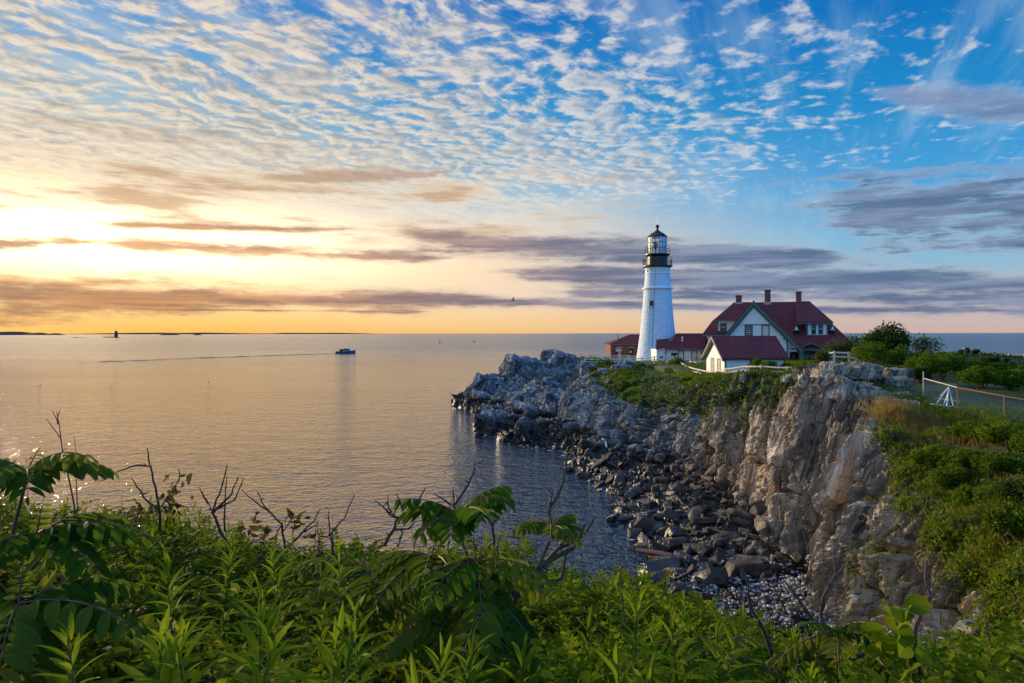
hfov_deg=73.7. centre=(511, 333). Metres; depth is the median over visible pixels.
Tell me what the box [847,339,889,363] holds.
bush
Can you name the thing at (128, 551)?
broad leaved weed
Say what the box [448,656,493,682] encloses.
leafy weed
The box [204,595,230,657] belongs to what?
leafy weed
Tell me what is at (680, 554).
boulder
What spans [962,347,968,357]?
viewer pedestal
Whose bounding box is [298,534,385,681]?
leafy weed
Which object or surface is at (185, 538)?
broad leaved weed
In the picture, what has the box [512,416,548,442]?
rock outcrop
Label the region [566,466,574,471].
boulder
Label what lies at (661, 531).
boulder
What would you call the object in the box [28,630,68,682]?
leafy weed
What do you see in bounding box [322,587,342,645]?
broad leaved weed
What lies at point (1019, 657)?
broad leaved weed
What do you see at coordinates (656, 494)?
boulder
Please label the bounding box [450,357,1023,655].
cliff
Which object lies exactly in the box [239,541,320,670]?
leafy weed
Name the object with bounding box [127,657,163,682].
broad leaved weed
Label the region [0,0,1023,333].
sky
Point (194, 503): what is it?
leafy weed
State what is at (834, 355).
rail fence
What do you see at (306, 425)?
sea
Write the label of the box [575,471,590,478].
boulder
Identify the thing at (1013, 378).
bush
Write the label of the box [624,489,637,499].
boulder
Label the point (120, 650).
broad leaves
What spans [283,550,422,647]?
sumac
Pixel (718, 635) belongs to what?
leafy weed
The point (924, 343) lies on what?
bush
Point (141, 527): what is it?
broad leaved weed
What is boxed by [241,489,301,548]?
dead twig
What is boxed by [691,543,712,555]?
boulder
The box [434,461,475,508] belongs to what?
dead twig
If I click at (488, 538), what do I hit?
leafy weed
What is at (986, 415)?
fence weeds
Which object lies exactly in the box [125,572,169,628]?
leafy weed
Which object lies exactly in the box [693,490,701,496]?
boulder
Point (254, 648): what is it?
leafy weed
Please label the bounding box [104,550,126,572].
broad leaved weed
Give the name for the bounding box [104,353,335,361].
wake
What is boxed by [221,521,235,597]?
leafy weed
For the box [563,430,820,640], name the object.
rubble
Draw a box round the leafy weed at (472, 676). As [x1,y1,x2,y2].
[431,623,504,682]
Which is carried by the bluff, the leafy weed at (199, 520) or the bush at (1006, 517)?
the leafy weed at (199, 520)
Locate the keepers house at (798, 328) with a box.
[702,290,850,359]
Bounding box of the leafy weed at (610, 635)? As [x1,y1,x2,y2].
[602,618,623,650]
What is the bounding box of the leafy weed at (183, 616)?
[165,596,200,652]
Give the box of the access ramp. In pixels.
[689,355,705,362]
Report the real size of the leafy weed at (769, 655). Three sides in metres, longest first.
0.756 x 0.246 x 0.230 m
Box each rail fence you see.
[584,355,673,363]
[585,355,635,359]
[680,362,794,372]
[828,351,856,362]
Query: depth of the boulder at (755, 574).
33.82 m
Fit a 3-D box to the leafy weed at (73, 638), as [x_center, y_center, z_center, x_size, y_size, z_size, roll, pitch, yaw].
[-1.836,1.347,2.746,0.274,0.887,0.264,6,0,-25]
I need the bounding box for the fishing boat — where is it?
[335,348,355,353]
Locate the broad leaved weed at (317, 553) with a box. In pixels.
[307,535,326,573]
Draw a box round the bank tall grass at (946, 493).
[855,429,1023,634]
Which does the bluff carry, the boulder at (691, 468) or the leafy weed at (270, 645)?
the leafy weed at (270, 645)
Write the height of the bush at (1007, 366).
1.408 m
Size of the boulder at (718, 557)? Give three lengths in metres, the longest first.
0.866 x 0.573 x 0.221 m
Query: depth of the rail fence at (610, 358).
124.94 m
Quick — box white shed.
[701,336,789,372]
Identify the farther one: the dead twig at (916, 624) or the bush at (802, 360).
the bush at (802, 360)
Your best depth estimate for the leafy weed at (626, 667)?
2.73 m
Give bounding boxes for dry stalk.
[186,528,196,623]
[315,538,319,632]
[316,511,321,623]
[771,574,775,645]
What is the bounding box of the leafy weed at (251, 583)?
[236,575,265,668]
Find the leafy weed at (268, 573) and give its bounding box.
[259,565,276,612]
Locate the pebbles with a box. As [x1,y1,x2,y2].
[668,554,837,642]
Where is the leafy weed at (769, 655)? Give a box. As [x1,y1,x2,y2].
[758,641,779,680]
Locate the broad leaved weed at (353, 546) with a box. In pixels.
[350,540,360,558]
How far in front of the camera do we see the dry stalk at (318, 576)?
3.10 m
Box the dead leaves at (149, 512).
[119,473,193,525]
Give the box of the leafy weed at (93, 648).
[71,647,115,667]
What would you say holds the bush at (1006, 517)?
on the cliff
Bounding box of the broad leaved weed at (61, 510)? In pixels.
[50,504,67,520]
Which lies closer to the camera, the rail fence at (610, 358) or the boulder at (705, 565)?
the boulder at (705, 565)
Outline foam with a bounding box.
[501,440,643,564]
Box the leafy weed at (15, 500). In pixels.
[2,497,31,529]
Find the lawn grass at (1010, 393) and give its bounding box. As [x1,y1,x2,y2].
[922,386,1023,410]
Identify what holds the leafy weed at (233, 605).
on the bluff
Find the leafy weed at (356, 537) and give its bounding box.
[348,532,359,544]
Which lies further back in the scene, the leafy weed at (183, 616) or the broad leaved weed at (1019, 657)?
the leafy weed at (183, 616)
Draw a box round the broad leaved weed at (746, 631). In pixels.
[734,626,755,674]
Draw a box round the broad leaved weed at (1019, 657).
[999,651,1023,682]
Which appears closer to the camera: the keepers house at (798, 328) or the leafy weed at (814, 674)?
the leafy weed at (814, 674)
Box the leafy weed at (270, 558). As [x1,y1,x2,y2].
[258,545,281,598]
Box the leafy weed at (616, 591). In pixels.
[600,572,643,643]
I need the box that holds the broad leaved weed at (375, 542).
[365,541,380,557]
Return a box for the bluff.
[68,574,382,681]
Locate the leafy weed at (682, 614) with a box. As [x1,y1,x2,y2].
[665,603,703,662]
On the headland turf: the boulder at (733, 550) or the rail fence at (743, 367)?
the rail fence at (743, 367)
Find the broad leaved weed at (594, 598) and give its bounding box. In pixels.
[582,590,599,640]
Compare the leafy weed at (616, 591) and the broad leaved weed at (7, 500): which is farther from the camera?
the broad leaved weed at (7, 500)
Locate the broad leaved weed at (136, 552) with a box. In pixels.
[125,544,145,616]
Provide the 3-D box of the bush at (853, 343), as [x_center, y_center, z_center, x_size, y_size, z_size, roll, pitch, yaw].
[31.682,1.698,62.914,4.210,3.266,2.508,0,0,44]
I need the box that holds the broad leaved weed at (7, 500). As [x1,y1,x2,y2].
[0,498,15,534]
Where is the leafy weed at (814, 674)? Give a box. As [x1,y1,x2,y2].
[792,661,826,682]
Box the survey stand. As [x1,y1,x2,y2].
[930,387,959,407]
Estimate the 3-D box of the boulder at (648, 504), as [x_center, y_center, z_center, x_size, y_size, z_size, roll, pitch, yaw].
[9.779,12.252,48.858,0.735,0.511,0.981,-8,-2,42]
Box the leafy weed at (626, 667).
[615,631,645,681]
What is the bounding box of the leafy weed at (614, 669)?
[593,643,640,682]
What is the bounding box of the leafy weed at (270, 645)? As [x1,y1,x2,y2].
[216,616,308,682]
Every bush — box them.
[597,358,615,365]
[634,361,646,367]
[647,360,665,366]
[657,370,676,375]
[667,356,685,364]
[676,376,691,383]
[746,357,762,369]
[759,360,778,369]
[779,362,793,369]
[792,358,814,369]
[813,350,831,363]
[819,336,852,361]
[835,334,865,361]
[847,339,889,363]
[881,344,917,365]
[903,349,969,379]
[905,333,946,353]
[907,444,950,468]
[912,349,932,356]
[912,367,932,382]
[920,426,960,442]
[926,462,974,490]
[935,447,993,470]
[945,420,994,442]
[950,483,1010,507]
[955,365,999,388]
[956,359,989,370]
[957,348,980,355]
[969,450,1023,478]
[974,420,1023,449]
[979,355,1009,362]
[980,500,1023,546]
[982,361,1004,368]
[989,476,1023,503]
[991,368,1023,391]
[996,361,1023,370]
[1007,427,1023,453]
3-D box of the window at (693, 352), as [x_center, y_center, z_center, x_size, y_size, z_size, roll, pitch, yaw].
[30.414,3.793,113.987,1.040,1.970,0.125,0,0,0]
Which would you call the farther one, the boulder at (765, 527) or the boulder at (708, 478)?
the boulder at (708, 478)
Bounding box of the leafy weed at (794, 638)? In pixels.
[769,625,799,681]
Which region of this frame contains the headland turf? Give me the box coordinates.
[603,356,1023,455]
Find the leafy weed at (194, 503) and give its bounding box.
[178,501,197,541]
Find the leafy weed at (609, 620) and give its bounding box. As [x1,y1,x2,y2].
[595,602,625,658]
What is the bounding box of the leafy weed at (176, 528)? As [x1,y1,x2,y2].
[155,506,191,596]
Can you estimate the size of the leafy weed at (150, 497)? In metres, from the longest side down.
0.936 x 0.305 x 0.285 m
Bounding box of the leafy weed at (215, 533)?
[208,517,222,572]
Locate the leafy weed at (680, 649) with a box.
[639,609,711,682]
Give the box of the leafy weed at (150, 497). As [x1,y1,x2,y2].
[136,494,156,530]
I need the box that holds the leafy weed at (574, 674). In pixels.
[555,649,594,682]
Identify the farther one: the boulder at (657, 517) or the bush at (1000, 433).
the boulder at (657, 517)
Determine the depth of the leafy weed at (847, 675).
2.31 m
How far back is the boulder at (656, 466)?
58.41 m
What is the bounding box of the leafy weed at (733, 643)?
[684,604,764,682]
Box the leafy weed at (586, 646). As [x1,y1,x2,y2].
[558,605,603,679]
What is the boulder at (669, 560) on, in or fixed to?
on the cliff
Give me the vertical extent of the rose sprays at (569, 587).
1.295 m
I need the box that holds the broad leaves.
[0,499,1019,682]
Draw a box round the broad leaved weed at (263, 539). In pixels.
[254,533,273,577]
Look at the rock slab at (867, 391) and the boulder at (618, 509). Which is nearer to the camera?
the rock slab at (867, 391)
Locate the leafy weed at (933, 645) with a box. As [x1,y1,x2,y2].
[918,633,942,676]
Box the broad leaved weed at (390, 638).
[383,628,398,674]
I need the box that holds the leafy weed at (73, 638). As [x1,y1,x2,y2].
[35,566,96,672]
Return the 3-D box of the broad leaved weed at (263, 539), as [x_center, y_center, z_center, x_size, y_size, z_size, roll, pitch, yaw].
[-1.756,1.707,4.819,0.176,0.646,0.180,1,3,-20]
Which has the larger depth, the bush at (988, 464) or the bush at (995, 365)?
the bush at (995, 365)
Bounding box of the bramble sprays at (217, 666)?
[0,490,530,682]
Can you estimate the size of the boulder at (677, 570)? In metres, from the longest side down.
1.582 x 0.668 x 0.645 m
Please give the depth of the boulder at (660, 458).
58.81 m
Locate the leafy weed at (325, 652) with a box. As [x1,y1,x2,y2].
[283,602,377,682]
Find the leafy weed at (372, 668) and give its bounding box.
[300,591,409,682]
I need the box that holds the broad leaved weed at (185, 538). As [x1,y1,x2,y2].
[179,531,214,600]
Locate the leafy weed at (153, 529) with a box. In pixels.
[120,524,169,627]
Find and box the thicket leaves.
[0,503,1023,682]
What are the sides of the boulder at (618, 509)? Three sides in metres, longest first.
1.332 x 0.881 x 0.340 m
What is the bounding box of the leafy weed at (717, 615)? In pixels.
[701,607,734,643]
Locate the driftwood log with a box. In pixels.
[635,548,673,555]
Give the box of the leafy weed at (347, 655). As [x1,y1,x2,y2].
[313,614,373,682]
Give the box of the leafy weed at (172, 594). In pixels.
[127,549,216,674]
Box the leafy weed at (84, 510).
[78,503,93,514]
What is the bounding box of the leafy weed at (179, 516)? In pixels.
[172,507,196,571]
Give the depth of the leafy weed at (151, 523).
4.41 m
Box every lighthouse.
[106,330,117,337]
[636,223,674,360]
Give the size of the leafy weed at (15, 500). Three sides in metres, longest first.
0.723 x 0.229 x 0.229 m
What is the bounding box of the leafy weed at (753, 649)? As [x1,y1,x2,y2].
[736,625,763,660]
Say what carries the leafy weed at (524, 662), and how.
on the bluff
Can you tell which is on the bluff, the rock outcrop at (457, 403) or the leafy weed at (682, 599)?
the leafy weed at (682, 599)
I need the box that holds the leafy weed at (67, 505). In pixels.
[58,497,72,515]
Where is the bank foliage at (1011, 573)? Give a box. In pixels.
[843,394,1023,644]
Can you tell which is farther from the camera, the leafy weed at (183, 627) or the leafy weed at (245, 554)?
the leafy weed at (245, 554)
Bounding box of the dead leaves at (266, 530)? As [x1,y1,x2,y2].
[236,507,323,548]
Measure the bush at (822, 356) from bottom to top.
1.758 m
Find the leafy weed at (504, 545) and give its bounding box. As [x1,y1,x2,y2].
[494,530,516,557]
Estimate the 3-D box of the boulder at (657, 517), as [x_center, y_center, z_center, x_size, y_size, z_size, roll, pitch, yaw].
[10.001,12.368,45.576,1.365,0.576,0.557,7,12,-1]
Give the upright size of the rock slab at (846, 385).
2.006 m
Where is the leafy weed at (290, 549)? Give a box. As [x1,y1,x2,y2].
[272,533,303,604]
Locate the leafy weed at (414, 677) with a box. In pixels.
[404,653,446,682]
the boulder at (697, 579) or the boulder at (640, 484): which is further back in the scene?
the boulder at (640, 484)
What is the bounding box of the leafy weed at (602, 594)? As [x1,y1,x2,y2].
[586,571,613,639]
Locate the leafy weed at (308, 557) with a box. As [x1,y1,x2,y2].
[294,554,316,607]
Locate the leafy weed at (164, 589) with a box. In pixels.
[150,574,186,621]
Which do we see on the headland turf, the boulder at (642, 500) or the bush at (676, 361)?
the bush at (676, 361)
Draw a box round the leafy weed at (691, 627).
[682,614,710,666]
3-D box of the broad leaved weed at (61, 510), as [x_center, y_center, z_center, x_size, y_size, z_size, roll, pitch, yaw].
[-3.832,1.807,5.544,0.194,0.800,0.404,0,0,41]
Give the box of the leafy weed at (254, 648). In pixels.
[212,571,311,682]
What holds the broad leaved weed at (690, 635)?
on the bluff
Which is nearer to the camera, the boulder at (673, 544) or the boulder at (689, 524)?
the boulder at (673, 544)
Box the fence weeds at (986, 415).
[855,386,1023,445]
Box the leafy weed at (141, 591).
[129,572,163,626]
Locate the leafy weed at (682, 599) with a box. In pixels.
[676,590,712,639]
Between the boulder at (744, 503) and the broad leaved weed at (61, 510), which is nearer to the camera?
the broad leaved weed at (61, 510)
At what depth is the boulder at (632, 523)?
45.32 m
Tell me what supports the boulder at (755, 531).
on the cliff
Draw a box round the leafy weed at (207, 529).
[199,518,218,559]
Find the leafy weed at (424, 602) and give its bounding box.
[380,587,445,682]
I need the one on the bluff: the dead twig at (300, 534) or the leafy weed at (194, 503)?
the dead twig at (300, 534)
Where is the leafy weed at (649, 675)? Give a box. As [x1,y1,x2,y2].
[620,649,656,682]
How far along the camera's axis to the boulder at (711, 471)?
49.25 m
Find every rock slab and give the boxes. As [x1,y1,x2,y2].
[810,368,832,377]
[816,361,883,381]
[824,374,863,402]
[856,385,917,400]
[878,396,919,407]
[880,376,914,387]
[883,367,913,378]
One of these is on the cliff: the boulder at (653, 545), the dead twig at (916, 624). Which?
the boulder at (653, 545)
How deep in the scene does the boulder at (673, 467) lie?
54.05 m
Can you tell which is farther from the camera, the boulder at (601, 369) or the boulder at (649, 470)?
the boulder at (601, 369)
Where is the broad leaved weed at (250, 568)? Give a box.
[244,546,266,589]
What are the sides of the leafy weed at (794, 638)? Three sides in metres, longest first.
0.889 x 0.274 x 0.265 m
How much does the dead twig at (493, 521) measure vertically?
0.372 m
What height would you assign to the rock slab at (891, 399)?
0.781 m
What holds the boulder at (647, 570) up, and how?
on the cliff
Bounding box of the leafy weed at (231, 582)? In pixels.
[216,559,236,630]
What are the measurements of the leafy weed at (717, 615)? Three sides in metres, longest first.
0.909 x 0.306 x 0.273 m
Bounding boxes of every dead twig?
[46,410,75,514]
[74,437,77,514]
[99,448,183,548]
[200,465,242,542]
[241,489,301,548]
[287,510,319,549]
[316,494,354,555]
[375,488,425,546]
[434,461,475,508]
[487,515,502,562]
[532,516,595,580]
[547,451,568,523]
[615,545,627,644]
[735,577,773,657]
[784,548,849,633]
[912,560,935,647]
[913,645,922,682]
[984,615,993,666]
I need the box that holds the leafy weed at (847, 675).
[822,641,881,682]
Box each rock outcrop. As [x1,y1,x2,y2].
[453,398,463,407]
[471,372,506,394]
[473,408,520,435]
[498,353,550,379]
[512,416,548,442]
[539,349,582,367]
[539,386,563,409]
[557,391,578,419]
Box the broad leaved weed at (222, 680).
[205,666,230,682]
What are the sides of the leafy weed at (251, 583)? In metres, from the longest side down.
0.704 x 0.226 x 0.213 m
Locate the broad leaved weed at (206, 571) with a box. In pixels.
[199,557,219,623]
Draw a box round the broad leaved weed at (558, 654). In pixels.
[551,636,575,681]
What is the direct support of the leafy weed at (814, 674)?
on the bluff
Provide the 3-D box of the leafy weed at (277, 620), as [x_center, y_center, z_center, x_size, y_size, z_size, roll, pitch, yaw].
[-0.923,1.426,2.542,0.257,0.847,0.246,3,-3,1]
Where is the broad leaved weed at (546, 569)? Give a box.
[535,564,552,623]
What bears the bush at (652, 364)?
on the headland turf
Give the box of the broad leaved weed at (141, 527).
[128,510,152,558]
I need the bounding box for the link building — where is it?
[651,333,707,360]
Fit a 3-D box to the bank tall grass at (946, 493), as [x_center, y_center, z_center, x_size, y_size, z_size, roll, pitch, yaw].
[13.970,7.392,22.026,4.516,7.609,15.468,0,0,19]
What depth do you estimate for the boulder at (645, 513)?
46.62 m
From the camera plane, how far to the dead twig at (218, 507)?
4.56 m
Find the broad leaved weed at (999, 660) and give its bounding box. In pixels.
[980,646,1015,682]
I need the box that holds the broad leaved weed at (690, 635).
[680,629,705,657]
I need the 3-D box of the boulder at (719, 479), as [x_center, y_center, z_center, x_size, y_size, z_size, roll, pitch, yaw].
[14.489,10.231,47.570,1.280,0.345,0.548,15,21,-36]
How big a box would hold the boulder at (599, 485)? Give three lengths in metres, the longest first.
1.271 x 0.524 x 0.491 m
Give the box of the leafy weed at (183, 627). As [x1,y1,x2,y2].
[132,616,210,681]
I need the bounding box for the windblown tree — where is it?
[855,320,911,365]
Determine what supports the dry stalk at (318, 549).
on the bluff
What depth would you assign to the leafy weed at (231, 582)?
4.03 m
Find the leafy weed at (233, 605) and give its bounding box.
[189,531,257,680]
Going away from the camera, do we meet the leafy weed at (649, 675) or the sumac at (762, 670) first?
the leafy weed at (649, 675)
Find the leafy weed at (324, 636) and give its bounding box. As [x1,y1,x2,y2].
[297,619,350,682]
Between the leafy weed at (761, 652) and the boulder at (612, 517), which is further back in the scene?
the boulder at (612, 517)
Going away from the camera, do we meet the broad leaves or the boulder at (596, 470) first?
the broad leaves
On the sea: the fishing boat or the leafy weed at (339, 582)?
the fishing boat
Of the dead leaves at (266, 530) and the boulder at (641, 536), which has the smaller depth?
the dead leaves at (266, 530)
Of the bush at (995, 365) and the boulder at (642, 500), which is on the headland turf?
the bush at (995, 365)
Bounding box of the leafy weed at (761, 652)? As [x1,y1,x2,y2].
[752,638,777,682]
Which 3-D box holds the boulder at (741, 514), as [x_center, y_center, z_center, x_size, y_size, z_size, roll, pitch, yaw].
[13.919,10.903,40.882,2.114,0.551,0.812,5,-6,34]
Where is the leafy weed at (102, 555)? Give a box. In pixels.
[72,539,116,598]
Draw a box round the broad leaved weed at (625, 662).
[606,645,633,677]
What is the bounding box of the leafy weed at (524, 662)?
[490,631,550,682]
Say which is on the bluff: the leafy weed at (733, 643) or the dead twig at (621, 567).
the leafy weed at (733, 643)
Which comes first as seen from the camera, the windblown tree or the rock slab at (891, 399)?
the rock slab at (891, 399)
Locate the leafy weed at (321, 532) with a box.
[307,526,330,582]
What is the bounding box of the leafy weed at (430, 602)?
[408,584,432,615]
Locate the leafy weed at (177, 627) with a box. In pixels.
[174,614,203,680]
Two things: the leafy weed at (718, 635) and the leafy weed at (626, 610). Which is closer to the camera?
the leafy weed at (718, 635)
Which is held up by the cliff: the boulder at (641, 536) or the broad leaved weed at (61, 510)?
the boulder at (641, 536)
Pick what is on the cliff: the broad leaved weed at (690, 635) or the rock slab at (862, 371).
the rock slab at (862, 371)
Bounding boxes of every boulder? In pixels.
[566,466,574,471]
[568,459,576,464]
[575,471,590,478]
[579,361,596,376]
[585,449,595,457]
[591,452,612,471]
[594,467,600,472]
[594,482,602,487]
[597,367,606,371]
[599,466,608,473]
[600,439,627,449]
[605,474,614,484]
[606,513,620,520]
[607,460,616,467]
[610,364,632,370]
[610,501,637,510]
[613,442,622,449]
[614,474,626,482]
[614,506,623,512]
[615,513,632,521]
[617,359,633,367]
[617,482,627,488]
[618,462,623,469]
[622,485,630,491]
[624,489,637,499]
[627,444,637,452]
[627,528,644,539]
[629,519,636,527]
[630,486,646,497]
[632,511,651,519]
[632,542,647,549]
[633,482,644,487]
[634,515,654,533]
[636,446,642,452]
[636,532,649,542]
[639,498,652,502]
[639,568,653,575]
[641,508,655,513]
[641,570,671,583]
[642,501,655,508]
[643,482,652,492]
[644,553,681,570]
[645,466,655,475]
[646,453,654,463]
[648,540,671,552]
[648,555,660,559]
[651,485,658,492]
[651,523,663,534]
[652,513,663,520]
[653,464,661,469]
[653,476,661,482]
[653,491,659,497]
[654,453,667,463]
[654,536,661,541]
[656,526,668,536]
[660,478,669,482]
[662,507,682,519]
[663,499,672,508]
[663,537,688,552]
[663,567,686,576]
[664,464,672,469]
[664,526,686,538]
[666,581,692,599]
[670,464,678,471]
[671,500,679,506]
[672,482,684,492]
[672,572,677,580]
[674,550,693,567]
[680,478,689,485]
[681,496,687,502]
[681,526,696,533]
[682,542,694,548]
[683,486,692,493]
[683,544,692,553]
[686,521,696,527]
[687,563,698,575]
[688,506,705,520]
[688,567,728,587]
[689,466,696,471]
[689,530,702,536]
[691,517,718,523]
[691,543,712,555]
[692,555,707,565]
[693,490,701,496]
[694,497,702,503]
[694,576,701,582]
[695,592,712,600]
[697,562,714,570]
[701,475,714,481]
[703,528,712,534]
[704,463,719,477]
[711,533,720,540]
[714,476,724,482]
[714,517,723,524]
[714,538,728,547]
[714,549,727,562]
[718,532,742,539]
[721,497,730,507]
[724,556,765,578]
[726,547,736,553]
[726,554,762,559]
[727,508,755,521]
[731,517,752,525]
[737,500,748,507]
[738,527,751,536]
[742,532,759,539]
[749,504,764,515]
[751,571,760,578]
[753,510,767,534]
[754,515,774,536]
[757,556,769,563]
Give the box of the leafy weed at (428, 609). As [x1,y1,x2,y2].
[416,591,441,674]
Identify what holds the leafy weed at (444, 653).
on the bluff
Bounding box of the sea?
[0,333,1023,628]
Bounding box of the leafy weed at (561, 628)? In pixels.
[554,610,590,650]
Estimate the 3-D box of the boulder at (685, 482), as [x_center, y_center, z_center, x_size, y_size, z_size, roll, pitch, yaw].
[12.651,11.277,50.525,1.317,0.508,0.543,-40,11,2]
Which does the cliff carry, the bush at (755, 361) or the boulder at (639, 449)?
the boulder at (639, 449)
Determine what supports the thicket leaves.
on the bluff
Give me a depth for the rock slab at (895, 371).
39.92 m
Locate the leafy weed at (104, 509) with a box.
[95,503,117,560]
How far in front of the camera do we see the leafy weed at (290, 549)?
4.26 m
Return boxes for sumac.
[0,446,163,682]
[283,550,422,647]
[300,486,585,682]
[648,627,788,682]
[754,615,935,682]
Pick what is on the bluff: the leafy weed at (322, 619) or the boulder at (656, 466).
the leafy weed at (322, 619)
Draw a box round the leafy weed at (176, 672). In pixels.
[128,613,223,682]
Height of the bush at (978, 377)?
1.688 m
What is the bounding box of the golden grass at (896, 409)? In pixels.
[841,391,994,448]
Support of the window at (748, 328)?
in the keepers house at (798, 328)
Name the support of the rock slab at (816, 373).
on the cliff
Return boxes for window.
[628,347,633,356]
[678,350,683,359]
[691,350,696,359]
[711,358,713,370]
[717,358,720,371]
[745,325,752,335]
[761,325,769,335]
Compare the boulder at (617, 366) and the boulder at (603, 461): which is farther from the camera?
the boulder at (617, 366)
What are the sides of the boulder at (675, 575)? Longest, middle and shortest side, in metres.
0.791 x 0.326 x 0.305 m
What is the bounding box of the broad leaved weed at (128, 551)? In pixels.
[116,517,137,574]
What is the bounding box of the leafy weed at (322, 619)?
[304,602,332,653]
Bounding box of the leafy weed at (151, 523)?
[128,502,170,592]
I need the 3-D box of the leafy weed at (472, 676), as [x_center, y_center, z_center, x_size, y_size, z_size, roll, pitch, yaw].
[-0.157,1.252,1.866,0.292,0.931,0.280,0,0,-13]
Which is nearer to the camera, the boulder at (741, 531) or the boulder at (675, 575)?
the boulder at (675, 575)
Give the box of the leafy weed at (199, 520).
[176,505,215,601]
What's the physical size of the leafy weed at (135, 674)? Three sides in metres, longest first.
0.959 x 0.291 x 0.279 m
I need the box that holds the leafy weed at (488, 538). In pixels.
[472,528,499,558]
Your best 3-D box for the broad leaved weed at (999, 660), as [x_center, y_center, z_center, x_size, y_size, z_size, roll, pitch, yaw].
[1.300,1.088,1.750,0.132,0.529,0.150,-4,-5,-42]
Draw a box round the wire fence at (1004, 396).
[923,371,1023,424]
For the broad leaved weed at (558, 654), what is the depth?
2.48 m
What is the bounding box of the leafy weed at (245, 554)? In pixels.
[233,538,259,585]
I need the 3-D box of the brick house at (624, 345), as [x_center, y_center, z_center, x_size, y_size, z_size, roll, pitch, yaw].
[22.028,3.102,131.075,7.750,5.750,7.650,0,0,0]
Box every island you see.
[0,331,55,334]
[90,332,262,333]
[263,333,371,333]
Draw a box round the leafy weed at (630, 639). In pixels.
[592,583,686,682]
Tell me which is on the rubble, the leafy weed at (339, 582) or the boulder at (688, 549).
the boulder at (688, 549)
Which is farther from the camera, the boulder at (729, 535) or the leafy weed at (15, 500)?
the boulder at (729, 535)
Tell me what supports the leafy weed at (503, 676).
on the bluff
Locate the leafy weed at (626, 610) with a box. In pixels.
[605,588,646,638]
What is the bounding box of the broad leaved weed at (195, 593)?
[189,574,209,626]
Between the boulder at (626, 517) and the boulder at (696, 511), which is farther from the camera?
the boulder at (626, 517)
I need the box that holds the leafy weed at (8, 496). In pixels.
[0,493,22,524]
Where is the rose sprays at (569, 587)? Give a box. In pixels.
[411,534,1023,682]
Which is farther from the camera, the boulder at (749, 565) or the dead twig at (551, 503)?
the boulder at (749, 565)
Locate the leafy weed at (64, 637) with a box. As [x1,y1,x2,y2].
[34,611,113,682]
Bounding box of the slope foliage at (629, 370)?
[564,354,913,470]
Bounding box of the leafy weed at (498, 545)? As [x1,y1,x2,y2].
[489,530,506,557]
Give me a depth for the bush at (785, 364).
61.79 m
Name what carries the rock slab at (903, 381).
on the cliff
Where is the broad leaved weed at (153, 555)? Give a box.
[144,545,162,598]
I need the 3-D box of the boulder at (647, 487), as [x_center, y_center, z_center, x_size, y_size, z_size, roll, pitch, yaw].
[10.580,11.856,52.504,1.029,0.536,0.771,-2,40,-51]
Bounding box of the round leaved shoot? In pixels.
[860,593,932,682]
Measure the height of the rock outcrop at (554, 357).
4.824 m
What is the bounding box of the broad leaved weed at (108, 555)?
[105,554,120,606]
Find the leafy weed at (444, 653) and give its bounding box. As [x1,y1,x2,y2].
[416,633,461,682]
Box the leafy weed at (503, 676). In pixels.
[485,659,516,682]
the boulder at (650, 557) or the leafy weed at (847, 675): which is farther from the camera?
the boulder at (650, 557)
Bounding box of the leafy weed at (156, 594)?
[147,581,173,629]
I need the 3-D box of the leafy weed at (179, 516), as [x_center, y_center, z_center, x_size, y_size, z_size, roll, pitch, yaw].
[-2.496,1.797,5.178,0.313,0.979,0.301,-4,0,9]
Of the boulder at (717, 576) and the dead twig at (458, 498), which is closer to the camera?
the dead twig at (458, 498)
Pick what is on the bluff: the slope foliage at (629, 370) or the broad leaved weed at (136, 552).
the broad leaved weed at (136, 552)
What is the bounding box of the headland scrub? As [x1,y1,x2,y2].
[728,351,1023,394]
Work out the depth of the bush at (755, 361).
65.80 m
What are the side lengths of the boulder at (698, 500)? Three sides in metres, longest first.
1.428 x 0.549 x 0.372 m
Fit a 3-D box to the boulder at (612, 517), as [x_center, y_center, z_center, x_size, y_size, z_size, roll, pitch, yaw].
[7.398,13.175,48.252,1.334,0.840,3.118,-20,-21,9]
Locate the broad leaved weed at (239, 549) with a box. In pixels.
[214,536,248,583]
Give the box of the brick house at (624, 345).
[604,334,639,358]
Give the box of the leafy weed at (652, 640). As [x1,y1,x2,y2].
[633,620,665,677]
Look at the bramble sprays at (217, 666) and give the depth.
3.51 m
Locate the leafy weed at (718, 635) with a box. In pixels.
[694,616,754,682]
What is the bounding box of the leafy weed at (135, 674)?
[113,604,200,681]
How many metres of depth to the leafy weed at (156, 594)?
3.61 m
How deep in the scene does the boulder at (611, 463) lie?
61.95 m
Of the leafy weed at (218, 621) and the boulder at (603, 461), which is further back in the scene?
the boulder at (603, 461)
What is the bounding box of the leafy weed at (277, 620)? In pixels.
[239,600,296,669]
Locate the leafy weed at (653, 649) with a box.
[631,633,670,670]
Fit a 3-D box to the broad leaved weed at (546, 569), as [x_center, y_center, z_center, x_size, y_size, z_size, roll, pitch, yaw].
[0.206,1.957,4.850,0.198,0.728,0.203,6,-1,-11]

